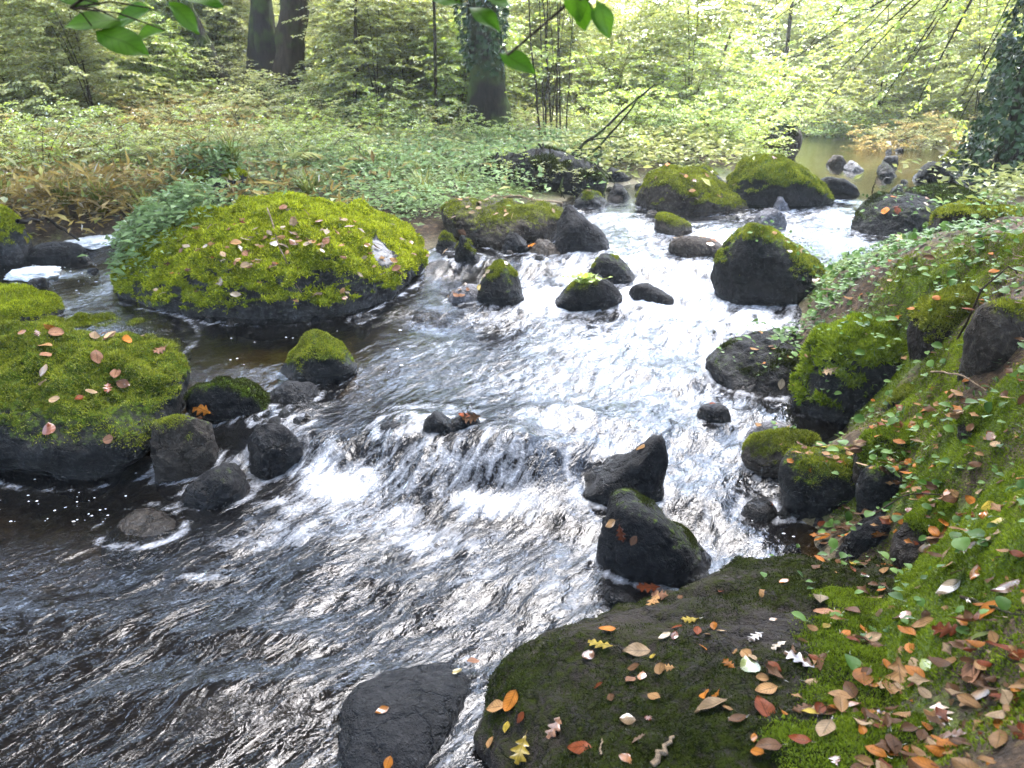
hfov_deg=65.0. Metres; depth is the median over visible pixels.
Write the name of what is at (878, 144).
bramble
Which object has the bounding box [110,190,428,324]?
mossy boulder
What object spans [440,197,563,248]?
mossy boulder
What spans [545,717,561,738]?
fallen leaf
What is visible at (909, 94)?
bush
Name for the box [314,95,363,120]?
herb clump
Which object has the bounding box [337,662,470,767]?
boulder
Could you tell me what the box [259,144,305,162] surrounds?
grass tuft
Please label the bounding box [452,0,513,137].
ivy clad tree
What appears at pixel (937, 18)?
young tree
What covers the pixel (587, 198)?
mossy boulder
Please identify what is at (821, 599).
fallen leaf
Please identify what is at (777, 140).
bush
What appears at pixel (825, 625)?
fallen leaf
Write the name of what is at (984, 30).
hazel bush
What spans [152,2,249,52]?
beech sapling
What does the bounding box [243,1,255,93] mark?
oak tree
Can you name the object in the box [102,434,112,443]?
fallen leaf
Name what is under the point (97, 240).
froth
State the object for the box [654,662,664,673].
fallen leaf
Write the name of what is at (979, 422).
mossy boulder
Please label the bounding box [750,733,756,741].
fallen leaf
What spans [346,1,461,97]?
beech sapling
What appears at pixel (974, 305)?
stem
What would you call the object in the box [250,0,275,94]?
oak tree
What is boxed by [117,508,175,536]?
boulder
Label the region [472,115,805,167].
hanging fringe
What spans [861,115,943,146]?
bramble
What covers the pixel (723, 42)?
hazel bush
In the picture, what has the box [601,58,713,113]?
bush
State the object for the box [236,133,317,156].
herb clump
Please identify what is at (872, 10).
sapling
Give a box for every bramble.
[0,58,129,119]
[0,94,80,152]
[0,99,34,137]
[0,109,71,161]
[0,111,150,159]
[0,112,94,175]
[0,113,31,140]
[0,121,28,148]
[0,125,47,167]
[1,111,131,164]
[3,48,80,79]
[5,108,83,136]
[26,104,117,148]
[27,46,141,91]
[47,104,137,142]
[49,124,152,169]
[67,116,175,176]
[75,55,151,93]
[78,103,193,152]
[80,112,178,162]
[92,91,193,128]
[108,98,207,138]
[118,121,233,165]
[141,88,245,133]
[150,37,246,100]
[151,31,244,86]
[151,42,246,92]
[153,104,230,126]
[158,105,243,140]
[161,117,274,149]
[164,75,283,124]
[174,129,240,145]
[179,48,317,110]
[190,37,245,84]
[196,51,245,90]
[196,112,318,156]
[197,106,270,139]
[202,58,321,107]
[243,42,331,83]
[255,70,371,122]
[838,119,929,151]
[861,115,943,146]
[876,121,962,150]
[877,116,934,142]
[898,102,983,146]
[899,111,980,146]
[902,108,964,138]
[915,111,1008,143]
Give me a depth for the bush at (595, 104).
12.57 m
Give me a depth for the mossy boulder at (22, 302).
5.47 m
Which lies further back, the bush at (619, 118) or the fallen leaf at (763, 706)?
the bush at (619, 118)
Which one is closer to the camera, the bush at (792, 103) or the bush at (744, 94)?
the bush at (744, 94)
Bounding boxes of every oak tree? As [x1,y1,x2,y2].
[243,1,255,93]
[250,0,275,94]
[268,0,309,108]
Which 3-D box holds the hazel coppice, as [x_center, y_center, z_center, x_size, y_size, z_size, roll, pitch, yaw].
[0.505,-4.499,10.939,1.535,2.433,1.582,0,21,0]
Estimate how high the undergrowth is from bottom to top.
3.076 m
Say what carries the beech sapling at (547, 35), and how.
on the ground at (1010, 754)
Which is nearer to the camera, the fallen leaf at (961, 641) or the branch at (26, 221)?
the fallen leaf at (961, 641)
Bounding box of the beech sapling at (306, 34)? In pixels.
[272,0,351,61]
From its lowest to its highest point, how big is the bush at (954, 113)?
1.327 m
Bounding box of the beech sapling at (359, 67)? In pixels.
[305,4,452,94]
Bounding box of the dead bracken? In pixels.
[0,56,1006,242]
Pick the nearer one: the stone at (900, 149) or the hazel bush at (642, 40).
the stone at (900, 149)
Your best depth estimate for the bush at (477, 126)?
10.61 m
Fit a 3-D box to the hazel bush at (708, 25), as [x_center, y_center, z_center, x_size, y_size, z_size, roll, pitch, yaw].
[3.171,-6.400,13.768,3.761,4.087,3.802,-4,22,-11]
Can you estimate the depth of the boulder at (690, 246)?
6.70 m
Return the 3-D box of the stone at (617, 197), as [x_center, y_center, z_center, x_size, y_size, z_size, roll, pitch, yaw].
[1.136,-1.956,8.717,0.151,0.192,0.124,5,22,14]
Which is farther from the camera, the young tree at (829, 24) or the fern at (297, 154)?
the young tree at (829, 24)
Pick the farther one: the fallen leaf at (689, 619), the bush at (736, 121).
the bush at (736, 121)
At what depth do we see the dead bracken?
7.83 m
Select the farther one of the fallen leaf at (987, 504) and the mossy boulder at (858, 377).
the mossy boulder at (858, 377)
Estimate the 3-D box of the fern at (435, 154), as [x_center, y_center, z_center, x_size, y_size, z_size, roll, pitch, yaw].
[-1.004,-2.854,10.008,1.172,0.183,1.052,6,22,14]
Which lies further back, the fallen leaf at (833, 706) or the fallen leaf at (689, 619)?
the fallen leaf at (689, 619)
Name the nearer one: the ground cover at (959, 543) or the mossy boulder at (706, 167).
the ground cover at (959, 543)
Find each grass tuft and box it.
[0,152,19,171]
[0,170,27,204]
[3,147,37,162]
[14,153,70,169]
[30,174,77,206]
[42,168,94,201]
[61,171,130,212]
[111,181,165,216]
[137,137,174,170]
[162,164,211,202]
[200,127,257,167]
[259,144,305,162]
[276,166,328,197]
[280,167,332,196]
[281,164,328,192]
[384,133,413,147]
[386,165,402,182]
[392,160,448,201]
[395,156,435,179]
[435,164,479,191]
[598,118,641,141]
[611,129,635,148]
[665,136,679,153]
[667,124,691,144]
[692,127,732,148]
[736,147,757,157]
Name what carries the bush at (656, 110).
on the ground at (1010, 754)
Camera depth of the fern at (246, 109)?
12.22 m
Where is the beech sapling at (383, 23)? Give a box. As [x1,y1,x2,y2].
[291,0,455,127]
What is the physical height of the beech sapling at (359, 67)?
3.902 m
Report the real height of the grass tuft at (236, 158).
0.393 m
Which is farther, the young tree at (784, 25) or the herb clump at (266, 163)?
the young tree at (784, 25)
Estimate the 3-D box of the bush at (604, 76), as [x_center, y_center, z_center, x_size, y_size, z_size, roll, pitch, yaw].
[1.638,-4.950,13.578,2.021,1.517,2.339,5,22,13]
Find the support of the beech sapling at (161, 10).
on the ground at (1010, 754)
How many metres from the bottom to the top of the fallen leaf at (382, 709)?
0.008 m
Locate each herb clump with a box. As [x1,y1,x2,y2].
[213,84,277,106]
[236,75,330,120]
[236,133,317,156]
[242,151,292,178]
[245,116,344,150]
[247,104,324,138]
[249,78,325,107]
[251,65,342,113]
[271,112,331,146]
[274,124,356,167]
[280,92,357,131]
[290,94,349,131]
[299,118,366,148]
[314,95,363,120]
[318,145,399,176]
[322,134,378,147]
[323,92,387,126]
[326,125,417,171]
[341,78,423,131]
[344,104,408,136]
[368,108,429,135]
[371,132,417,149]
[372,138,443,160]
[384,104,461,145]
[394,89,477,134]
[399,126,465,146]
[417,135,487,166]
[432,126,493,147]
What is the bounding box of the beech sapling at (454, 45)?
[385,9,539,128]
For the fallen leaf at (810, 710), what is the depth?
1.87 m
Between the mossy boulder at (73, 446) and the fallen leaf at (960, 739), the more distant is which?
the mossy boulder at (73, 446)
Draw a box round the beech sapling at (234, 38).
[201,3,249,58]
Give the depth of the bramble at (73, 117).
10.51 m
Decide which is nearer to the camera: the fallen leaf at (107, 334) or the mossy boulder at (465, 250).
the fallen leaf at (107, 334)
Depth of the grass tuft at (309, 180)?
8.14 m
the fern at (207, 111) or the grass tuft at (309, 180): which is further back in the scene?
the fern at (207, 111)
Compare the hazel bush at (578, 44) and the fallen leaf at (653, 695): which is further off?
the hazel bush at (578, 44)
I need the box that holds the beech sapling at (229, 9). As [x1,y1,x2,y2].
[147,0,278,88]
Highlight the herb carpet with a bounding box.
[11,95,687,280]
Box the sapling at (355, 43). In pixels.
[353,0,357,113]
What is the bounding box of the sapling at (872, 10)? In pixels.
[871,3,880,116]
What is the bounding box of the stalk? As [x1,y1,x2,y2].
[267,207,301,292]
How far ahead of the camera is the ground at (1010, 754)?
3.87 m
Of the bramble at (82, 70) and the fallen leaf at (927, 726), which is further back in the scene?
the bramble at (82, 70)
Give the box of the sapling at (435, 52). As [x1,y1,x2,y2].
[432,0,438,132]
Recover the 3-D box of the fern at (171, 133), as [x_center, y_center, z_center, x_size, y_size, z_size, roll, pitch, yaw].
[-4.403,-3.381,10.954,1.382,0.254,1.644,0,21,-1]
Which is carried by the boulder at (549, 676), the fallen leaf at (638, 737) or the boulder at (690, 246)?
the fallen leaf at (638, 737)
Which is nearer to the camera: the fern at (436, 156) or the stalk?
the stalk
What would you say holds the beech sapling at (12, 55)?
on the ground at (1010, 754)
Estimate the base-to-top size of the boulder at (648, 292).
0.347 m
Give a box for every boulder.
[0,204,32,265]
[0,282,64,321]
[0,318,190,480]
[19,311,180,349]
[26,241,89,263]
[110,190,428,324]
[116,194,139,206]
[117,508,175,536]
[150,413,218,481]
[175,164,248,204]
[180,462,249,509]
[183,375,269,424]
[248,423,302,480]
[269,380,318,403]
[280,328,357,383]
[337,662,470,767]
[423,410,479,433]
[436,230,456,250]
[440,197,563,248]
[448,284,477,302]
[454,235,479,263]
[473,553,933,767]
[477,259,524,305]
[529,239,559,254]
[555,205,609,252]
[555,274,622,311]
[574,189,609,207]
[583,434,668,505]
[588,253,635,283]
[596,487,711,587]
[605,167,631,181]
[607,183,630,199]
[629,283,673,304]
[635,164,748,216]
[654,211,692,235]
[668,235,721,257]
[698,164,722,180]
[705,330,801,395]
[710,222,826,306]
[726,153,834,208]
[741,426,821,477]
[753,208,786,229]
[760,122,802,159]
[778,444,855,518]
[787,311,906,422]
[820,176,859,194]
[835,511,890,560]
[851,190,939,236]
[852,419,923,485]
[855,459,903,518]
[876,161,896,176]
[879,383,914,411]
[890,492,959,568]
[905,182,988,205]
[907,283,983,360]
[912,161,955,181]
[927,198,1023,232]
[939,149,962,167]
[954,399,996,441]
[955,171,984,183]
[957,296,1023,381]
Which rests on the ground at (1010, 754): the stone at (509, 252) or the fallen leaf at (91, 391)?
the stone at (509, 252)
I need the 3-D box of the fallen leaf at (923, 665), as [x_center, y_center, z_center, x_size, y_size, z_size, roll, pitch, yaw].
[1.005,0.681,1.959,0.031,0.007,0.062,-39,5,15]
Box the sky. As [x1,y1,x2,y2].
[429,0,895,61]
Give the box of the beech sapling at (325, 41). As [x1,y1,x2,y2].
[305,2,374,65]
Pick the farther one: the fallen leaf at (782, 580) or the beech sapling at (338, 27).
the beech sapling at (338, 27)
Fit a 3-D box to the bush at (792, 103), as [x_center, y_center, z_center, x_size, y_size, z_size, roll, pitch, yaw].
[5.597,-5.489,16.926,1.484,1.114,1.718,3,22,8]
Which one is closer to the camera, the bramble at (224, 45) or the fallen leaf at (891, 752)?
the fallen leaf at (891, 752)
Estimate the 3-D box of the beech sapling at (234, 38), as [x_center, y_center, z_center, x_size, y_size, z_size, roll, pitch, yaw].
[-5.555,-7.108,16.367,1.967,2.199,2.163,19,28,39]
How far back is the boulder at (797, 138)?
11.93 m
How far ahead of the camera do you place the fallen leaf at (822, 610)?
2.45 m
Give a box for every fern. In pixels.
[0,116,112,130]
[20,115,116,128]
[33,162,105,170]
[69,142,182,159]
[83,154,182,165]
[107,104,170,109]
[118,160,180,167]
[135,107,214,119]
[135,125,219,140]
[169,124,244,133]
[189,103,231,114]
[196,134,280,143]
[197,104,296,118]
[225,126,309,137]
[238,136,294,151]
[240,122,299,130]
[244,163,323,177]
[257,149,393,166]
[315,132,390,141]
[318,135,387,146]
[340,125,431,142]
[386,148,469,160]
[398,146,480,162]
[417,139,507,149]
[423,151,486,166]
[425,135,486,143]
[443,147,523,154]
[484,145,581,152]
[486,136,578,147]
[516,135,580,142]
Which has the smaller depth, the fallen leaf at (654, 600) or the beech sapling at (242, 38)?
the fallen leaf at (654, 600)
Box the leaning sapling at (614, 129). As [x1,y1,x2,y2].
[555,84,654,156]
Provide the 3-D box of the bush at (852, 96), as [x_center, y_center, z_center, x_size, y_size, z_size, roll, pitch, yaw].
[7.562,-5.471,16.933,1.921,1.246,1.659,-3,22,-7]
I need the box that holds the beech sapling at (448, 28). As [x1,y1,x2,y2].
[348,6,513,84]
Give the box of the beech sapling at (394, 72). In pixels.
[351,0,462,101]
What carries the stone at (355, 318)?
in the water
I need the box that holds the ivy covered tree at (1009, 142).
[660,0,1023,189]
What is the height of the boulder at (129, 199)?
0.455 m
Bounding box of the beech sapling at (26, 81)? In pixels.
[0,1,96,116]
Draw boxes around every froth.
[4,266,61,281]
[66,235,114,249]
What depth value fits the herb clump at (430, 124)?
10.84 m
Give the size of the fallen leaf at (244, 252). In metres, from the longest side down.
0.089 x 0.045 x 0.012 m
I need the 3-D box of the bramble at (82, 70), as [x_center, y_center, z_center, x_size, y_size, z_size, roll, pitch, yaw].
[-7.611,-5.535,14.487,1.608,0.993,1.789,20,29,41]
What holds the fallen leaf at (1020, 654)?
on the ground at (1010, 754)
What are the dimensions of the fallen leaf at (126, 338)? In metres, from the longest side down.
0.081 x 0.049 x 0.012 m
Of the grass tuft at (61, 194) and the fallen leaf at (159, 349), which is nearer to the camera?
the fallen leaf at (159, 349)
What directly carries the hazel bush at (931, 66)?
on the ground at (1010, 754)
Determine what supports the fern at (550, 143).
on the ground at (1010, 754)
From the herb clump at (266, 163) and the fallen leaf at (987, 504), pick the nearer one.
the fallen leaf at (987, 504)
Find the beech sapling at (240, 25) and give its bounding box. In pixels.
[148,0,278,90]
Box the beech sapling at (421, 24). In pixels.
[328,0,468,116]
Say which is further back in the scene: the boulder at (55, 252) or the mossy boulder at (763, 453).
the boulder at (55, 252)
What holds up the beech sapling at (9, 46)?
on the ground at (1010, 754)
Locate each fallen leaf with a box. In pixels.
[38,343,51,345]
[39,352,51,355]
[39,364,47,376]
[42,422,55,434]
[44,324,54,329]
[47,395,59,402]
[48,327,63,335]
[74,395,83,399]
[85,389,97,393]
[89,331,99,338]
[90,348,102,363]
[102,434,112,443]
[103,381,112,392]
[104,331,115,337]
[110,369,120,377]
[115,379,129,387]
[122,334,131,342]
[154,344,167,353]
[192,404,212,415]
[230,239,241,244]
[230,291,241,296]
[240,261,249,267]
[242,250,247,255]
[270,241,277,246]
[289,218,296,225]
[322,238,329,243]
[375,705,388,713]
[383,756,392,767]
[390,257,398,262]
[392,265,400,270]
[452,668,461,673]
[457,229,465,235]
[462,411,480,423]
[467,657,478,662]
[486,699,502,711]
[486,736,492,747]
[502,689,517,710]
[503,720,509,732]
[510,732,529,764]
[517,711,523,723]
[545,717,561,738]
[567,741,593,753]
[582,650,593,658]
[588,639,612,648]
[599,626,615,630]
[605,519,614,527]
[607,691,613,700]
[616,524,625,541]
[619,713,635,724]
[619,753,631,762]
[622,642,649,655]
[625,676,635,681]
[627,662,639,670]
[630,536,636,544]
[631,733,645,743]
[637,582,660,592]
[637,671,645,679]
[645,591,659,604]
[648,692,659,699]
[651,589,667,599]
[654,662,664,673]
[658,632,671,638]
[661,663,674,670]
[671,630,677,639]
[681,616,698,622]
[693,626,701,633]
[695,697,728,712]
[699,689,708,698]
[710,621,716,630]
[722,658,734,667]
[725,328,734,332]
[740,648,751,656]
[740,655,759,672]
[747,631,764,641]
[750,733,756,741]
[750,747,763,754]
[754,695,775,716]
[755,672,768,680]
[755,682,779,693]
[771,641,785,649]
[778,378,784,389]
[779,579,787,582]
[784,650,813,667]
[788,734,810,743]
[792,702,811,713]
[801,708,818,713]
[813,593,827,602]
[813,608,832,613]
[814,535,830,540]
[815,719,835,736]
[822,367,837,374]
[822,623,830,627]
[827,704,846,711]
[828,755,839,767]
[835,520,860,530]
[841,630,850,635]
[843,606,861,612]
[848,701,860,706]
[852,667,873,685]
[861,707,869,725]
[872,531,887,537]
[873,707,884,712]
[874,609,882,616]
[879,466,888,474]
[881,207,889,213]
[883,654,907,693]
[887,750,900,755]
[894,207,900,213]
[899,610,911,618]
[904,458,910,464]
[911,616,933,626]
[912,735,939,744]
[919,543,931,551]
[919,658,931,670]
[921,609,929,617]
[921,721,932,730]
[929,701,953,725]
[932,621,957,637]
[936,579,960,594]
[939,728,973,738]
[943,489,950,494]
[945,639,965,646]
[945,656,956,663]
[949,736,968,744]
[959,542,975,552]
[959,686,989,705]
[961,656,979,682]
[966,637,977,646]
[969,564,980,579]
[971,630,994,639]
[973,609,979,619]
[974,659,986,669]
[978,511,987,519]
[979,593,1005,620]
[981,501,993,510]
[986,431,996,439]
[990,578,1021,592]
[991,517,1003,523]
[1008,649,1023,660]
[1013,677,1023,684]
[1017,394,1023,404]
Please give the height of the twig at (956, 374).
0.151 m
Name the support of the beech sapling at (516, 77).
on the ground at (1010, 754)
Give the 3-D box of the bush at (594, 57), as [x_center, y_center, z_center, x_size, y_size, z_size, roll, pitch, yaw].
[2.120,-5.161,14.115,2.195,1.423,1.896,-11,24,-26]
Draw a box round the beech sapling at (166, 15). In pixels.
[87,0,232,94]
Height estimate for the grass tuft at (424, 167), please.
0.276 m
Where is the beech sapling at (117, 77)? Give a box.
[57,0,168,100]
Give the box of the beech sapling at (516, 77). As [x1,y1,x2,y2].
[403,24,533,114]
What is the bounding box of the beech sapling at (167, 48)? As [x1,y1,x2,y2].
[84,5,230,103]
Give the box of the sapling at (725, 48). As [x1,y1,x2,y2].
[713,2,739,84]
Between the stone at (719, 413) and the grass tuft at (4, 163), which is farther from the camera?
the grass tuft at (4, 163)
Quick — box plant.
[561,272,611,283]
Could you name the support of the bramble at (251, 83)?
on the ground at (1010, 754)
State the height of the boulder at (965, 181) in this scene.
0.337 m
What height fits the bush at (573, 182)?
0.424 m
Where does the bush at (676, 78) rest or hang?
on the ground at (1010, 754)
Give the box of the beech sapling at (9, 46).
[0,0,78,121]
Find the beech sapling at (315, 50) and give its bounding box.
[305,0,385,69]
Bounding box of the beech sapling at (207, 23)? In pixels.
[147,0,246,87]
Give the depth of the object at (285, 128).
9.56 m
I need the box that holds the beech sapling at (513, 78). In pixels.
[413,0,533,100]
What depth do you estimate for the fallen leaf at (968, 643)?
1.88 m
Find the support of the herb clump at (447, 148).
on the ground at (1010, 754)
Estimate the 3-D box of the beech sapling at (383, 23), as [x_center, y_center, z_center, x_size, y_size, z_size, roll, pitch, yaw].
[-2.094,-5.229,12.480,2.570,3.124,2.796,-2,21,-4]
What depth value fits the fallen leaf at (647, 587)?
3.13 m
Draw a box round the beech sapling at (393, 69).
[324,2,440,110]
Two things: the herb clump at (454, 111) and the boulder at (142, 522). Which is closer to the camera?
the boulder at (142, 522)
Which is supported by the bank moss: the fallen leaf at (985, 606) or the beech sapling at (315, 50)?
the fallen leaf at (985, 606)
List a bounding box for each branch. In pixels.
[15,216,79,240]
[476,194,562,205]
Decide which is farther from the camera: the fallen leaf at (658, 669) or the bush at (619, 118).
the bush at (619, 118)
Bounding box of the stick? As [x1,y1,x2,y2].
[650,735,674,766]
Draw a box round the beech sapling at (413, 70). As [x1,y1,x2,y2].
[384,32,468,115]
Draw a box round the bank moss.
[826,232,1023,767]
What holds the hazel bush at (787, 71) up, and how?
on the ground at (1010, 754)
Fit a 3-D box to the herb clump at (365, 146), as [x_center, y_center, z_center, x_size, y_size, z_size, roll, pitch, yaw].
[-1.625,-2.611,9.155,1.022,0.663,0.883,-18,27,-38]
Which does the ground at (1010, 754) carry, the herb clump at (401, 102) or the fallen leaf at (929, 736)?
the herb clump at (401, 102)
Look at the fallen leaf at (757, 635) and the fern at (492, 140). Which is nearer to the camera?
the fallen leaf at (757, 635)
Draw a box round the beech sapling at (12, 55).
[0,0,42,104]
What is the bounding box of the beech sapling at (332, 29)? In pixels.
[306,1,399,106]
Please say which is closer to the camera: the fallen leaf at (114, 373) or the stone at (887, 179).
the fallen leaf at (114, 373)
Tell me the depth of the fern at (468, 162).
9.37 m
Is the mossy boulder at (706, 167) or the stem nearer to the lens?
the stem
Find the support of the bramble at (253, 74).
on the ground at (1010, 754)
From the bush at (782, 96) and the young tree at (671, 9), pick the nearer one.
the bush at (782, 96)
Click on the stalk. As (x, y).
(277, 240)
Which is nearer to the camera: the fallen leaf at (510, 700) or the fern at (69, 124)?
the fallen leaf at (510, 700)
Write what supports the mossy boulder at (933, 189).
on the ground at (1010, 754)
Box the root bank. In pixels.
[477,143,614,198]
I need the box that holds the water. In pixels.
[0,134,986,767]
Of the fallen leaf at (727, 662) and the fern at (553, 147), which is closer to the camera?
the fallen leaf at (727, 662)
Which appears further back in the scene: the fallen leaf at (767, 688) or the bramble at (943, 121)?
the bramble at (943, 121)
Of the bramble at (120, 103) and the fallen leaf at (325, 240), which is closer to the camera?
the fallen leaf at (325, 240)
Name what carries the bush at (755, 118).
on the ground at (1010, 754)
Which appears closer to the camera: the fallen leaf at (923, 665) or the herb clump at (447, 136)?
the fallen leaf at (923, 665)
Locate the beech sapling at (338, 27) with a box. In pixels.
[281,0,428,114]
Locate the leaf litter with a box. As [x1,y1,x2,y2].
[7,100,1023,767]
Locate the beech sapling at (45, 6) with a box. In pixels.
[0,0,192,135]
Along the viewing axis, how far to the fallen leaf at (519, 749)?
2.20 m
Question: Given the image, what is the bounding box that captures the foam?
[745,420,788,439]
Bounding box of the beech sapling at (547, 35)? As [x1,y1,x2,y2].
[451,0,626,84]
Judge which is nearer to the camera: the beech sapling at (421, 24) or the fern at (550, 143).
the fern at (550, 143)
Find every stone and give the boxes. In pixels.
[28,277,46,288]
[82,256,92,261]
[87,268,98,272]
[206,317,216,323]
[226,318,234,325]
[253,414,258,421]
[266,416,280,423]
[278,409,290,417]
[293,416,306,424]
[304,413,310,421]
[311,316,320,320]
[351,315,362,322]
[361,312,371,318]
[380,421,400,429]
[411,314,424,320]
[447,253,453,258]
[500,232,528,253]
[506,250,513,254]
[534,255,544,260]
[604,585,635,608]
[611,195,622,200]
[645,210,656,217]
[697,403,730,423]
[741,497,777,521]
[773,196,789,210]
[778,506,791,518]
[783,542,801,554]
[813,516,823,526]
[819,540,828,547]
[826,155,846,165]
[843,160,863,170]
[883,155,897,163]
[883,177,891,180]
[890,184,902,192]
[894,147,903,151]
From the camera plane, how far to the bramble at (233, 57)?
14.75 m
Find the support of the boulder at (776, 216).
in the water
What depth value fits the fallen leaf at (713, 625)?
2.37 m
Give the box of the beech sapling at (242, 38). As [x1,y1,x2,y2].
[202,0,307,52]
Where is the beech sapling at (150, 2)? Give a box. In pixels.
[68,0,241,68]
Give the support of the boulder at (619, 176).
on the ground at (1010, 754)
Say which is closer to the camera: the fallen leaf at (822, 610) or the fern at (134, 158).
the fallen leaf at (822, 610)
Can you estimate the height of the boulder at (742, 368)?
0.442 m
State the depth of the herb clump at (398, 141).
10.03 m
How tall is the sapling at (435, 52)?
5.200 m
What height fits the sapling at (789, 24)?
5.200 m
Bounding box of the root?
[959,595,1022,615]
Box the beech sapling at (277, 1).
[242,0,366,32]
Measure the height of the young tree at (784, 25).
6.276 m
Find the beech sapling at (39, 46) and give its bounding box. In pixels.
[0,1,99,81]
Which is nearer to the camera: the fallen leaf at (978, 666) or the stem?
the fallen leaf at (978, 666)
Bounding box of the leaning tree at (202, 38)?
[180,0,236,98]
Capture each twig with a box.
[599,739,602,755]
[874,493,950,514]
[930,371,986,390]
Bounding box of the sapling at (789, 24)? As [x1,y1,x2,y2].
[782,0,793,79]
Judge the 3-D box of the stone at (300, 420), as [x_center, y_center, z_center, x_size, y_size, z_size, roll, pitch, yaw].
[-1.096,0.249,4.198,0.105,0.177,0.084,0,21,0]
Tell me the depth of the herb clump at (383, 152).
9.06 m
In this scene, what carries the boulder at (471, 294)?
on the ground at (1010, 754)
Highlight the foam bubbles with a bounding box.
[9,265,794,557]
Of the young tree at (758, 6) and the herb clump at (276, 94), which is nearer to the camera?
the herb clump at (276, 94)
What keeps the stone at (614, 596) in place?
in the water
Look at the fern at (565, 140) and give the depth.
10.68 m
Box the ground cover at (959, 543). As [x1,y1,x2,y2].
[715,186,1023,669]
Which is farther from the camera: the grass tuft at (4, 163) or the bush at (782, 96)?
the bush at (782, 96)
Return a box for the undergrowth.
[0,44,1023,242]
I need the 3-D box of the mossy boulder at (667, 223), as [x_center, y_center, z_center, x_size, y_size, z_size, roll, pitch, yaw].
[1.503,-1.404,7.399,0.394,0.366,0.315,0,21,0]
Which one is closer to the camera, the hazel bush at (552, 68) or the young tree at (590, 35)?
the hazel bush at (552, 68)
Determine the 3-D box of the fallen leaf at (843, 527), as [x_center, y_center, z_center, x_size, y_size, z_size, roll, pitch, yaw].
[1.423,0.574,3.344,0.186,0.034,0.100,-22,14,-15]
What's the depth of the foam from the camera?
4.09 m
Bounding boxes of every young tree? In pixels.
[510,3,629,81]
[567,0,625,51]
[573,0,674,64]
[621,0,737,66]
[657,0,814,85]
[685,0,793,81]
[696,0,867,98]
[737,0,855,91]
[765,3,809,49]
[786,0,870,74]
[876,0,1012,37]
[891,0,984,51]
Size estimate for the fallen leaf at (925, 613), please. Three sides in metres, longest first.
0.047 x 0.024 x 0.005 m
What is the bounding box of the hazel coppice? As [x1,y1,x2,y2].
[499,0,603,137]
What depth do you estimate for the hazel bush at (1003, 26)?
15.12 m
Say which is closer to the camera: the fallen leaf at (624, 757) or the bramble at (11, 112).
the fallen leaf at (624, 757)
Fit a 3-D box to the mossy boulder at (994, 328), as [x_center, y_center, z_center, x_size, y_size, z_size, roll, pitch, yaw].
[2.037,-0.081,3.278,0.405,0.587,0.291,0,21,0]
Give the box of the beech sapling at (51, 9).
[15,2,108,88]
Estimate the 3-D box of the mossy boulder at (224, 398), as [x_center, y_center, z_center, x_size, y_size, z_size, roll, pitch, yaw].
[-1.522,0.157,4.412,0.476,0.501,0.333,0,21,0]
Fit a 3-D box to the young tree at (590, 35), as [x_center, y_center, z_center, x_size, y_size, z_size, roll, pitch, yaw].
[1.425,-10.569,23.210,4.039,4.909,4.393,12,24,28]
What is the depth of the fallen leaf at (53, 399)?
3.95 m
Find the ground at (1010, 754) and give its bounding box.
[0,2,1023,767]
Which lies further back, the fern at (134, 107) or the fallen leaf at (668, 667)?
the fern at (134, 107)
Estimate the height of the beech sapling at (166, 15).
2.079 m
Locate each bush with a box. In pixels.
[59,0,613,74]
[452,113,521,142]
[456,119,502,136]
[471,149,523,167]
[474,108,540,143]
[491,144,536,164]
[498,153,566,186]
[499,0,654,105]
[500,0,636,108]
[505,0,604,107]
[505,19,578,103]
[537,164,594,196]
[548,15,633,106]
[549,40,669,116]
[552,82,648,136]
[561,84,646,132]
[571,9,728,103]
[572,0,705,100]
[574,0,805,110]
[577,47,699,107]
[578,93,658,136]
[581,41,710,114]
[582,0,653,63]
[582,61,669,120]
[592,83,688,138]
[597,1,751,103]
[600,53,730,121]
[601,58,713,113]
[603,85,684,138]
[613,97,688,124]
[621,87,719,137]
[629,107,716,143]
[633,54,747,126]
[637,75,734,124]
[644,86,751,138]
[645,7,719,93]
[651,99,725,144]
[658,117,752,150]
[663,65,788,125]
[672,71,762,122]
[678,89,767,148]
[682,78,777,121]
[686,103,778,144]
[687,31,771,110]
[696,81,792,129]
[697,60,813,125]
[704,60,844,133]
[711,102,775,149]
[718,109,790,156]
[737,58,827,132]
[740,117,806,156]
[748,0,913,113]
[749,97,813,128]
[760,87,845,135]
[762,1,853,112]
[777,0,988,132]
[781,113,867,136]
[781,116,860,137]
[791,7,925,112]
[794,92,897,135]
[804,0,933,109]
[817,103,898,138]
[830,94,922,133]
[833,0,1007,111]
[836,1,983,93]
[856,110,926,137]
[862,0,988,116]
[872,98,952,135]
[877,84,973,125]
[882,0,1023,124]
[897,66,985,122]
[909,65,985,120]
[925,4,1023,118]
[972,14,1023,86]
[982,1,1023,83]
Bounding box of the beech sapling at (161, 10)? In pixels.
[91,0,247,75]
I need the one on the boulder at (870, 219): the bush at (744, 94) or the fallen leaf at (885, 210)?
the fallen leaf at (885, 210)
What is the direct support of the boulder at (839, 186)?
in the water
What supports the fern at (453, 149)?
on the ground at (1010, 754)
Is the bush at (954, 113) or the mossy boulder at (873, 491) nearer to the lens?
the mossy boulder at (873, 491)
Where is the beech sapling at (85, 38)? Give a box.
[0,0,135,123]
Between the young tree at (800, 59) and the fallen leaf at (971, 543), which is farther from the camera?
the young tree at (800, 59)
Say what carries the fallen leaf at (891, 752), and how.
on the boulder at (549, 676)
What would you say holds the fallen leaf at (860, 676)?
on the boulder at (549, 676)
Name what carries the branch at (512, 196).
on the mossy boulder at (530, 222)
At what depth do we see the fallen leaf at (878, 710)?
1.86 m
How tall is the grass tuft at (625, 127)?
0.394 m
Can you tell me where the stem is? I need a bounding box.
[956,266,1017,339]
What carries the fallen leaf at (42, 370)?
on the mossy boulder at (73, 446)
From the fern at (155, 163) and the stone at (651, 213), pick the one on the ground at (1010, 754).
the fern at (155, 163)

